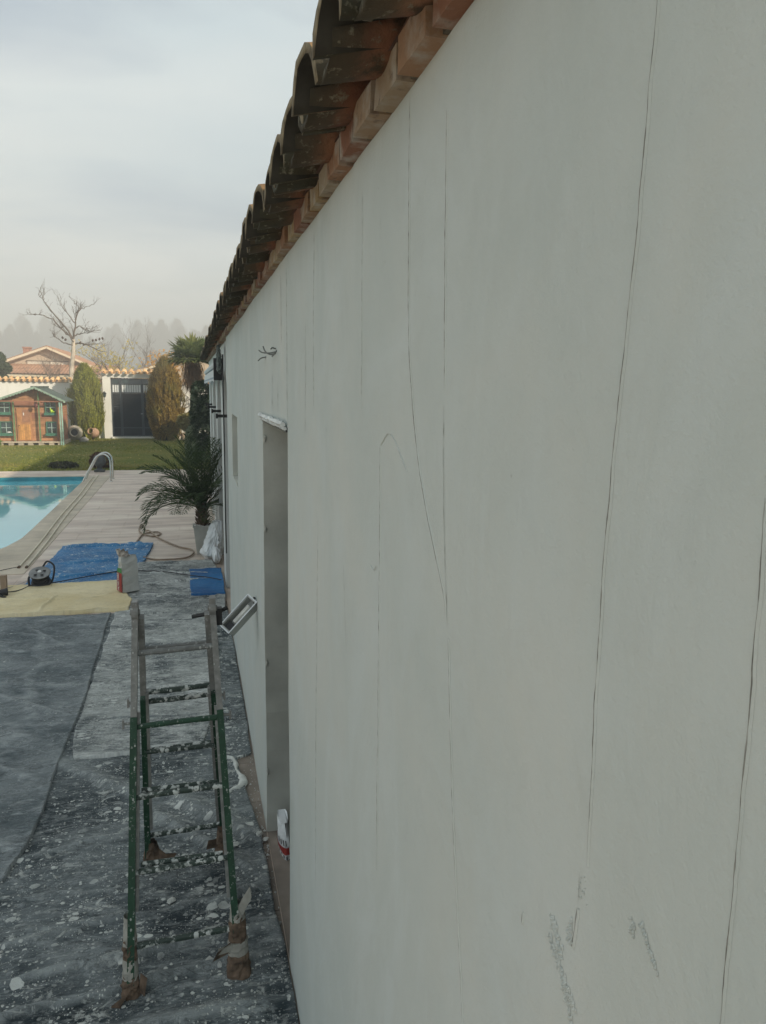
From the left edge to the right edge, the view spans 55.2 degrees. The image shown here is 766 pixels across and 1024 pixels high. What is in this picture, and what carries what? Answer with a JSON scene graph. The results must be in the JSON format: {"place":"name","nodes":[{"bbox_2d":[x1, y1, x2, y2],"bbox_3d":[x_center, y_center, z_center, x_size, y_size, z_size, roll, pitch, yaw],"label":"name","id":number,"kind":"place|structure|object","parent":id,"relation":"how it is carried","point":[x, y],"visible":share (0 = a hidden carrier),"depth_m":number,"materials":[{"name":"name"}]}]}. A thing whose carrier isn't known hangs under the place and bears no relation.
{"place":"outdoors","nodes":[
{"label":"outdoors","id":0,"kind":"place"},
{"bbox_2d":[0,588,7,597],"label":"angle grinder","id":1,"kind":"object","parent":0,"point":[3,591],"visible":1,"depth_m":7.88,"materials":[{"name":"black plastic"}]},
{"bbox_2d":[0,477,83,548],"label":"pool water","id":2,"kind":"structure","parent":0,"point":[27,504],"depth_m":15.36,"materials":[{"name":"teal liquid"}]},
{"bbox_2d":[0,425,209,470],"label":"lawn","id":3,"kind":"structure","parent":0,"point":[150,457],"depth_m":24.70,"materials":[{"name":"green plant"}]},
{"bbox_2d":[0,352,12,381],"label":"pine tree","id":4,"kind":"object","parent":3,"relation":"on","point":[6,367],"visible":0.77,"depth_m":38.31,"materials":[{"name":"green plant"}]},
{"bbox_2d":[0,386,73,445],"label":"playhouse","id":5,"kind":"object","parent":3,"relation":"on","point":[23,420],"visible":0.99,"depth_m":27.71,"materials":[{"name":"brown wood"}]},
{"bbox_2d":[0,402,10,414],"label":"window","id":6,"kind":"structure","parent":5,"relation":"in","point":[5,409],"depth_m":27.43,"materials":[{"name":"green glass"}]},
{"bbox_2d":[0,421,13,435],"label":"window","id":7,"kind":"structure","parent":5,"relation":"in","point":[5,426],"depth_m":27.55,"materials":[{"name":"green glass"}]},
{"bbox_2d":[16,408,32,440],"bbox_3d":[-13.536,-3.307,27.689,0.510,1.220,0.059,-2,10,-15],"label":"door","id":8,"kind":"structure","parent":5,"relation":"in","point":[24,418],"depth_m":27.68,"materials":[{"name":"brown wood"}]},
{"bbox_2d":[44,402,55,414],"bbox_3d":[-12.615,-3.934,27.799,0.440,0.530,0.108,-2,10,-15],"label":"window","id":9,"kind":"structure","parent":5,"relation":"in","point":[48,405],"depth_m":27.82,"materials":[{"name":"green glass"}]},
{"bbox_2d":[45,422,56,435],"bbox_3d":[-12.618,-3.170,27.929,0.440,0.540,0.108,-2,10,-15],"label":"window","id":10,"kind":"structure","parent":5,"relation":"in","point":[51,427],"depth_m":27.95,"materials":[{"name":"green glass"}]},
{"bbox_2d":[23,352,63,382],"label":"bare tree","id":11,"kind":"object","parent":3,"relation":"on","point":[47,367],"visible":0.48,"depth_m":41.43,"materials":[{"name":"plant"}]},
{"bbox_2d":[23,349,68,382],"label":"bare tree","id":12,"kind":"object","parent":3,"relation":"on","point":[46,368],"visible":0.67,"depth_m":43.39,"materials":[{"name":"plant"}]},
{"bbox_2d":[0,376,103,437],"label":"garden wall","id":13,"kind":"structure","parent":3,"relation":"on","point":[7,388],"depth_m":30.95,"materials":[{"name":"paint"}]},
{"bbox_2d":[47,460,78,468],"bbox_3d":[-8.875,-1.303,20.334,0.830,0.262,0.612,-2,10,-15],"label":"shrub","id":14,"kind":"object","parent":3,"relation":"on","point":[66,463],"visible":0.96,"depth_m":20.21,"materials":[{"name":"green plant"}]},
{"bbox_2d":[19,279,109,382],"bbox_3d":[-16.527,-8.171,38.216,4.298,7.789,1.584,-3,10,-23],"label":"bare tree","id":15,"kind":"object","parent":3,"relation":"on","point":[72,360],"visible":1,"depth_m":38.12,"materials":[{"name":"brown plant"}]},
{"bbox_2d":[68,425,82,439],"bbox_3d":[-12.536,-3.215,29.804,0.616,0.614,0.716,-2,10,-15],"label":"clay jar","id":16,"kind":"object","parent":3,"relation":"on","point":[75,432],"visible":0.98,"depth_m":29.65,"materials":[{"name":"beige ceramic"}]},
{"bbox_2d":[79,437,88,441],"bbox_3d":[-12.181,-2.937,29.881,0.371,0.265,0.309,-2,10,-15],"label":"rock","id":17,"kind":"object","parent":3,"relation":"on","point":[83,439],"visible":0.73,"depth_m":29.78,"materials":[{"name":"white stone"}]},
{"bbox_2d":[65,362,106,439],"bbox_3d":[-12.378,-4.631,30.692,1.635,3.321,1.749,4,10,16],"label":"conifer","id":18,"kind":"object","parent":3,"relation":"on","point":[86,408],"visible":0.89,"depth_m":30.27,"materials":[{"name":"green plant"}]},
{"bbox_2d":[5,439,178,466],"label":"fallen leaves","id":19,"kind":"object","parent":3,"relation":"on","point":[86,452],"visible":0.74,"depth_m":24.55,"materials":[{"name":"brown plant"}]},
{"bbox_2d":[87,428,98,437],"bbox_3d":[-12.068,-3.306,30.564,0.457,0.445,0.519,-2,10,-15],"label":"clay jar","id":20,"kind":"object","parent":3,"relation":"on","point":[95,432],"visible":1,"depth_m":30.43,"materials":[{"name":"ceramic"}]},
{"bbox_2d":[88,451,113,467],"bbox_3d":[-7.862,-1.427,20.465,0.682,0.530,0.647,-2,10,-15],"label":"shrub","id":21,"kind":"object","parent":3,"relation":"on","point":[92,457],"visible":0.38,"depth_m":20.39,"materials":[{"name":"green plant"}]},
{"bbox_2d":[91,354,124,421],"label":"bare tree","id":22,"kind":"object","parent":3,"relation":"on","point":[105,364],"visible":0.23,"depth_m":42.89,"materials":[{"name":"plant"}]},
{"bbox_2d":[75,339,141,393],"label":"autumn tree","id":23,"kind":"object","parent":3,"relation":"on","point":[109,367],"visible":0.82,"depth_m":42.43,"materials":[{"name":"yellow plant"}]},
{"bbox_2d":[100,368,153,437],"bbox_3d":[-10.857,-4.677,31.964,2.627,3.143,0.586,-2,10,-15],"label":"gate portal","id":24,"kind":"object","parent":3,"relation":"on","point":[107,401],"visible":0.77,"depth_m":31.64,"materials":[{"name":"paint"}]},
{"bbox_2d":[111,378,152,436],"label":"garden gate","id":25,"kind":"structure","parent":24,"relation":"in","point":[129,417],"depth_m":31.95,"materials":[{"name":"metal"}]},
{"bbox_2d":[144,355,186,440],"bbox_3d":[-9.200,-4.830,31.115,1.838,3.679,1.814,-2,10,-15],"label":"conifer","id":26,"kind":"object","parent":3,"relation":"on","point":[164,396],"visible":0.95,"depth_m":30.68,"materials":[{"name":"brown plant"}]},
{"bbox_2d":[139,349,201,384],"bbox_3d":[-9.937,-5.836,35.764,3.719,4.037,2.610,-6,12,-37],"label":"autumn tree","id":27,"kind":"object","parent":3,"relation":"on","point":[152,362],"visible":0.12,"depth_m":34.80,"materials":[{"name":"yellow plant"}]},
{"bbox_2d":[176,413,190,430],"bbox_3d":[-8.071,-3.724,30.240,0.940,0.838,0.858,-2,10,-15],"label":"yellow shrub","id":28,"kind":"object","parent":3,"relation":"on","point":[183,422],"visible":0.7,"depth_m":30.00,"materials":[{"name":"brown plant"}]},
{"bbox_2d":[160,332,208,436],"bbox_3d":[-6.509,-4.085,25.263,2.228,4.131,2.128,-2,10,-15],"label":"fan palm","id":29,"kind":"object","parent":3,"relation":"on","point":[188,350],"visible":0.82,"depth_m":24.82,"materials":[{"name":"green plant"}]},
{"bbox_2d":[184,427,199,452],"bbox_3d":[-6.262,-2.284,24.163,0.587,1.145,0.654,-2,10,-15],"label":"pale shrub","id":30,"kind":"object","parent":3,"relation":"on","point":[187,437],"visible":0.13,"depth_m":24.02,"materials":[{"name":"green plant"}]},
{"bbox_2d":[180,379,209,432],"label":"garden wall","id":31,"kind":"structure","parent":3,"relation":"on","point":[187,409],"depth_m":32.60,"materials":[{"name":"paint"}]},
{"bbox_2d":[185,380,210,463],"bbox_3d":[-5.338,-2.659,21.710,1.087,2.523,0.873,-2,10,-15],"label":"climbing plant","id":32,"kind":"object","parent":3,"relation":"on","point":[199,414],"visible":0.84,"depth_m":21.46,"materials":[{"name":"green plant"}]},
{"bbox_2d":[0,469,299,1023],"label":"terrace","id":33,"kind":"structure","parent":0,"point":[105,510],"depth_m":11.92,"materials":[{"name":"tile"}]},
{"bbox_2d":[17,476,93,567],"bbox_3d":[-5.937,-0.096,13.851,0.049,0.034,9.760,-2,10,-16],"label":"pole","id":34,"kind":"object","parent":33,"relation":"on","point":[32,551],"visible":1,"depth_m":11.55,"materials":[{"name":"beige plastic"}]},
{"bbox_2d":[25,475,98,567],"bbox_3d":[-5.895,-0.125,14.031,0.049,0.034,10.128,-2,10,-16],"label":"pole","id":35,"kind":"object","parent":33,"relation":"on","point":[35,556],"visible":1,"depth_m":11.68,"materials":[{"name":"beige plastic"}]},
{"bbox_2d":[0,580,131,617],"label":"beige sheet","id":36,"kind":"object","parent":33,"relation":"on","point":[75,598],"visible":0.92,"depth_m":7.78,"materials":[{"name":"beige fabric"}]},
{"bbox_2d":[0,575,7,588],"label":"wooden offcut","id":37,"kind":"object","parent":36,"relation":"on","point":[3,582],"visible":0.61,"depth_m":8.08,"materials":[{"name":"brown wood"}]},
{"bbox_2d":[27,560,54,585],"bbox_3d":[-3.896,0.718,8.362,0.278,0.270,0.303,-2,10,-15],"label":"cable reel","id":38,"kind":"object","parent":36,"relation":"on","point":[38,576],"visible":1,"depth_m":8.31,"materials":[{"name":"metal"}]},
{"bbox_2d":[24,541,152,584],"bbox_3d":[-3.737,0.634,9.515,1.343,0.092,2.336,-2,10,-15],"label":"tarpaulin","id":39,"kind":"object","parent":33,"relation":"on","point":[71,561],"visible":0.66,"depth_m":9.64,"materials":[{"name":"blue plastic"}]},
{"bbox_2d":[52,570,221,582],"bbox_3d":[-2.895,0.761,8.781,1.944,0.043,0.624,0,10,-7],"label":"power cable","id":40,"kind":"object","parent":39,"relation":"on","point":[138,570],"visible":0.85,"depth_m":8.78,"materials":[{"name":"black plastic"}]},
{"bbox_2d":[82,453,111,481],"bbox_3d":[-6.904,-0.995,17.633,0.764,0.826,0.088,-2,10,-15],"label":"pool handrail","id":41,"kind":"object","parent":33,"relation":"on","point":[87,472],"visible":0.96,"depth_m":17.60,"materials":[{"name":"metal"}]},
{"bbox_2d":[93,455,105,471],"bbox_3d":[-7.611,-1.303,19.679,0.330,0.440,0.330,-2,10,-15],"label":"stone urn","id":42,"kind":"object","parent":33,"relation":"on","point":[100,462],"visible":0.74,"depth_m":19.58,"materials":[{"name":"grey stone"}]},
{"bbox_2d":[86,452,114,478],"bbox_3d":[-7.025,-1.073,18.091,0.764,0.826,0.088,-2,10,-15],"label":"pool handrail","id":43,"kind":"object","parent":33,"relation":"on","point":[109,454],"visible":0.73,"depth_m":18.09,"materials":[{"name":"metal"}]},
{"bbox_2d":[0,612,288,1023],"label":"plaster crumbs","id":44,"kind":"object","parent":33,"relation":"on","point":[148,999],"visible":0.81,"depth_m":3.38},
{"bbox_2d":[0,610,298,1023],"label":"dust sheet","id":45,"kind":"object","parent":33,"relation":"on","point":[72,845],"visible":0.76,"depth_m":3.27,"materials":[{"name":"grey fabric"}]},
{"bbox_2d":[0,612,110,883],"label":"dust sheet","id":46,"kind":"object","parent":45,"relation":"on","point":[47,663],"visible":1,"depth_m":5.28,"materials":[{"name":"grey fabric"}]},
{"bbox_2d":[73,606,218,759],"bbox_3d":[-1.863,1.261,6.117,1.002,0.037,3.123,-2,10,-15],"label":"dust sheet","id":47,"kind":"object","parent":45,"relation":"on","point":[90,729],"visible":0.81,"depth_m":5.61,"materials":[{"name":"grey fabric"}]},
{"bbox_2d":[167,897,175,903],"bbox_3d":[-0.952,1.747,3.299,0.033,0.011,0.043,8,12,38],"label":"plaster lump","id":48,"kind":"object","parent":45,"relation":"on","point":[171,900],"visible":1,"depth_m":3.29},
{"bbox_2d":[111,595,251,1007],"bbox_3d":[-0.859,1.062,3.107,0.531,1.439,0.913,-2,10,-15],"label":"ladder","id":49,"kind":"object","parent":45,"relation":"on","point":[236,950],"visible":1,"depth_m":2.92,"materials":[{"name":"metal"}]},
{"bbox_2d":[192,606,227,624],"bbox_3d":[-0.725,0.431,3.061,0.152,0.074,0.044,0,9,-3],"label":"hammer","id":50,"kind":"object","parent":49,"relation":"on","point":[220,610],"visible":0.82,"depth_m":3.05,"materials":[{"name":"black metal"}]},
{"bbox_2d":[227,755,247,792],"bbox_3d":[-0.895,1.561,4.414,0.131,0.018,0.467,-2,10,-17],"label":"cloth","id":51,"kind":"object","parent":45,"relation":"on","point":[243,781],"visible":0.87,"depth_m":4.34,"materials":[{"name":"white fabric"}]},
{"bbox_2d":[136,524,193,560],"bbox_3d":[-3.371,0.410,11.022,0.711,0.043,2.749,-3,10,-24],"label":"garden hose","id":52,"kind":"object","parent":33,"relation":"on","point":[155,535],"visible":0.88,"depth_m":10.79,"materials":[{"name":"rubber"}]},
{"bbox_2d":[127,559,225,614],"bbox_3d":[-2.440,0.825,8.558,1.138,0.074,2.275,-2,10,-15],"label":"dust sheet","id":53,"kind":"object","parent":33,"relation":"on","point":[161,592],"visible":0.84,"depth_m":8.27,"materials":[{"name":"grey fabric"}]},
{"bbox_2d":[116,548,139,592],"bbox_3d":[-2.833,0.628,8.120,0.220,0.495,0.156,-7,13,-41],"label":"paper sack","id":54,"kind":"object","parent":53,"relation":"on","point":[127,575],"visible":1,"depth_m":8.08,"materials":[{"name":"white paper"}]},
{"bbox_2d":[134,431,222,553],"bbox_3d":[-2.555,-0.264,10.108,1.666,1.709,1.658,-2,10,-15],"label":"potted palm","id":55,"kind":"object","parent":33,"relation":"on","point":[198,493],"visible":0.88,"depth_m":9.90,"materials":[{"name":"green plant"}]},
{"bbox_2d":[189,568,224,595],"bbox_3d":[-2.080,0.823,8.642,0.391,0.063,1.154,-2,10,-15],"label":"tarpaulin","id":56,"kind":"object","parent":33,"relation":"on","point":[199,586],"visible":0.98,"depth_m":8.52,"materials":[{"name":"blue plastic"}]},
{"bbox_2d":[200,520,223,559],"bbox_3d":[-2.304,0.368,9.895,0.330,0.532,0.400,-5,11,-33],"label":"rubble sack","id":57,"kind":"object","parent":33,"relation":"on","point":[213,538],"visible":0.89,"depth_m":9.80,"materials":[{"name":"white plastic"}]},
{"bbox_2d":[212,546,221,563],"bbox_3d":[-2.204,0.562,9.715,0.124,0.212,0.322,-3,10,-22],"label":"rubble sack","id":58,"kind":"object","parent":33,"relation":"on","point":[216,554],"visible":1,"depth_m":9.62,"materials":[{"name":"white plastic"}]},
{"bbox_2d":[200,0,765,1023],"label":"outbuilding","id":59,"kind":"structure","parent":33,"relation":"on","point":[488,424],"depth_m":0.80,"materials":[{"name":"paint"}]},
{"bbox_2d":[204,358,221,383],"bbox_3d":[-2.480,-1.956,10.553,0.099,0.298,5.780,-2,10,-15],"label":"awning","id":60,"kind":"object","parent":59,"relation":"attached to","point":[211,373],"visible":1,"depth_m":8.55,"materials":[{"name":"white plastic"}]},
{"bbox_2d":[216,344,221,374],"bbox_3d":[-1.663,-1.546,7.420,0.052,0.304,0.407,-2,10,-15],"label":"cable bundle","id":61,"kind":"object","parent":59,"relation":"hanging from","point":[218,360],"visible":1,"depth_m":7.30,"materials":[{"name":"black plastic"}]},
{"bbox_2d":[220,594,256,635],"bbox_3d":[-0.777,0.572,4.101,0.144,0.222,0.248,10,13,44],"label":"wall light","id":62,"kind":"object","parent":59,"relation":"attached to","point":[238,617],"visible":0.95,"depth_m":4.08,"materials":[{"name":"metal"}]},
{"bbox_2d":[258,346,276,356],"bbox_3d":[-0.455,-0.641,2.926,0.031,0.050,0.188,-4,11,-26],"label":"wire stub","id":63,"kind":"object","parent":59,"relation":"attached to","point":[270,353],"visible":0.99,"depth_m":2.93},
{"bbox_2d":[277,809,289,860],"bbox_3d":[-0.492,1.613,3.704,0.087,0.182,0.232,-2,10,-15],"label":"cement bag","id":64,"kind":"object","parent":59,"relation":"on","point":[283,834],"visible":0.91,"depth_m":3.63,"materials":[{"name":"white paper"}]},
{"bbox_2d":[0,0,318,378],"label":"sky","id":65,"kind":"structure","parent":0,"point":[137,137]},
{"bbox_3d":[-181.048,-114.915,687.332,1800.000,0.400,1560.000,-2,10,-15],"label":"ground","id":66,"kind":"structure","parent":0,"visible":0},
{"bbox_2d":[0,332,8,355],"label":"poplar","id":67,"kind":"object","parent":66,"relation":"on","point":[2,347],"visible":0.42,"depth_m":316.35,"materials":[{"name":"grey plant"}]},
{"bbox_2d":[0,323,20,358],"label":"poplar","id":68,"kind":"object","parent":66,"relation":"on","point":[9,333],"visible":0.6,"depth_m":316.89,"materials":[{"name":"grey plant"}]},
{"bbox_2d":[13,314,34,353],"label":"poplar","id":69,"kind":"object","parent":66,"relation":"on","point":[19,320],"visible":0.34,"depth_m":354.95,"materials":[{"name":"grey plant"}]},
{"bbox_2d":[15,319,37,353],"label":"poplar","id":70,"kind":"object","parent":66,"relation":"on","point":[27,329],"visible":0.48,"depth_m":317.75,"materials":[{"name":"grey plant"}]},
{"bbox_2d":[30,330,44,349],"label":"poplar","id":71,"kind":"object","parent":66,"relation":"on","point":[38,338],"visible":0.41,"depth_m":319.50,"materials":[{"name":"grey plant"}]},
{"bbox_2d":[36,314,51,345],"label":"poplar","id":72,"kind":"object","parent":66,"relation":"on","point":[44,324],"visible":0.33,"depth_m":361.65,"materials":[{"name":"grey plant"}]},
{"bbox_2d":[44,313,67,348],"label":"poplar","id":73,"kind":"object","parent":66,"relation":"on","point":[52,325],"visible":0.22,"depth_m":360.74,"materials":[{"name":"grey plant"}]},
{"bbox_2d":[48,326,67,349],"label":"poplar","id":74,"kind":"object","parent":66,"relation":"on","point":[56,343],"visible":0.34,"depth_m":327.40,"materials":[{"name":"grey plant"}]},
{"bbox_2d":[1,345,116,409],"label":"neighbour house","id":75,"kind":"structure","parent":66,"relation":"on","point":[26,359],"depth_m":46.75,"materials":[{"name":"beige paint"}]},
{"bbox_2d":[27,361,67,364],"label":"window","id":76,"kind":"structure","parent":75,"relation":"in","point":[28,362],"depth_m":47.02,"materials":[{"name":"white"}]},
{"bbox_2d":[60,325,81,355],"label":"poplar","id":77,"kind":"object","parent":66,"relation":"on","point":[67,337],"visible":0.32,"depth_m":324.96,"materials":[{"name":"grey plant"}]},
{"bbox_2d":[75,327,86,358],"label":"poplar","id":78,"kind":"object","parent":66,"relation":"on","point":[77,331],"visible":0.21,"depth_m":358.90,"materials":[{"name":"grey plant"}]},
{"bbox_2d":[1,342,172,378],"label":"woodland","id":79,"kind":"object","parent":66,"relation":"on","point":[124,364],"depth_m":405.02,"materials":[{"name":"grey plant"}]},
{"bbox_2d":[83,336,99,362],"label":"poplar","id":80,"kind":"object","parent":66,"relation":"on","point":[89,348],"visible":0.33,"depth_m":327.56,"materials":[{"name":"grey plant"}]},
{"bbox_2d":[98,338,113,365],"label":"poplar","id":81,"kind":"object","parent":66,"relation":"on","point":[106,347],"visible":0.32,"depth_m":328.68,"materials":[{"name":"grey plant"}]},
{"bbox_2d":[102,326,113,359],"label":"poplar","id":82,"kind":"object","parent":66,"relation":"on","point":[105,335],"visible":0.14,"depth_m":369.83,"materials":[{"name":"grey plant"}]},
{"bbox_2d":[84,333,139,369],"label":"bare tree","id":83,"kind":"object","parent":66,"relation":"on","point":[112,350],"visible":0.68,"depth_m":55.54,"materials":[{"name":"grey plant"}]},
{"bbox_2d":[107,323,127,366],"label":"poplar","id":84,"kind":"object","parent":66,"relation":"on","point":[116,331],"visible":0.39,"depth_m":362.75,"materials":[{"name":"grey plant"}]},
{"bbox_2d":[113,338,128,372],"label":"poplar","id":85,"kind":"object","parent":66,"relation":"on","point":[117,346],"visible":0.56,"depth_m":328.91,"materials":[{"name":"grey plant"}]},
{"bbox_2d":[121,353,150,383],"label":"bare tree","id":86,"kind":"object","parent":66,"relation":"on","point":[139,368],"visible":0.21,"depth_m":46.28,"materials":[{"name":"plant"}]},
{"bbox_2d":[126,320,149,369],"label":"poplar","id":87,"kind":"object","parent":66,"relation":"on","point":[139,328],"visible":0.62,"depth_m":331.51,"materials":[{"name":"grey plant"}]},
{"bbox_2d":[122,317,156,367],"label":"bare tree","id":88,"kind":"object","parent":66,"relation":"on","point":[149,342],"visible":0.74,"depth_m":68.65,"materials":[{"name":"grey plant"}]},
{"bbox_2d":[135,339,157,366],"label":"bare tree","id":89,"kind":"object","parent":66,"relation":"on","point":[145,353],"visible":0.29,"depth_m":55.73,"materials":[{"name":"grey plant"}]},
{"bbox_2d":[142,344,153,366],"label":"poplar","id":90,"kind":"object","parent":66,"relation":"on","point":[148,354],"visible":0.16,"depth_m":339.66,"materials":[{"name":"grey plant"}]},
{"bbox_2d":[143,320,160,359],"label":"poplar","id":91,"kind":"object","parent":66,"relation":"on","point":[150,324],"visible":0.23,"depth_m":370.58,"materials":[{"name":"grey plant"}]},
{"bbox_2d":[147,318,172,361],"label":"poplar","id":92,"kind":"object","parent":66,"relation":"on","point":[161,330],"visible":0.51,"depth_m":334.93,"materials":[{"name":"grey plant"}]},
{"bbox_2d":[129,359,208,392],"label":"neighbour house","id":93,"kind":"structure","parent":66,"relation":"on","point":[205,365],"depth_m":47.37,"materials":[{"name":"beige paint"}]},
{"bbox_2d":[168,317,187,355],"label":"poplar","id":94,"kind":"object","parent":66,"relation":"on","point":[175,324],"visible":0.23,"depth_m":370.77,"materials":[{"name":"grey plant"}]},
{"bbox_2d":[173,325,188,343],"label":"poplar","id":95,"kind":"object","parent":66,"relation":"on","point":[180,332],"visible":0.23,"depth_m":333.84,"materials":[{"name":"grey plant"}]},
{"bbox_2d":[187,329,201,339],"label":"poplar","id":96,"kind":"object","parent":66,"relation":"on","point":[194,331],"visible":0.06,"depth_m":338.67,"materials":[{"name":"grey plant"}]},
{"bbox_2d":[199,325,207,339],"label":"poplar","id":97,"kind":"object","parent":66,"relation":"on","point":[204,333],"visible":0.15,"depth_m":335.46,"materials":[{"name":"grey plant"}]}
]}

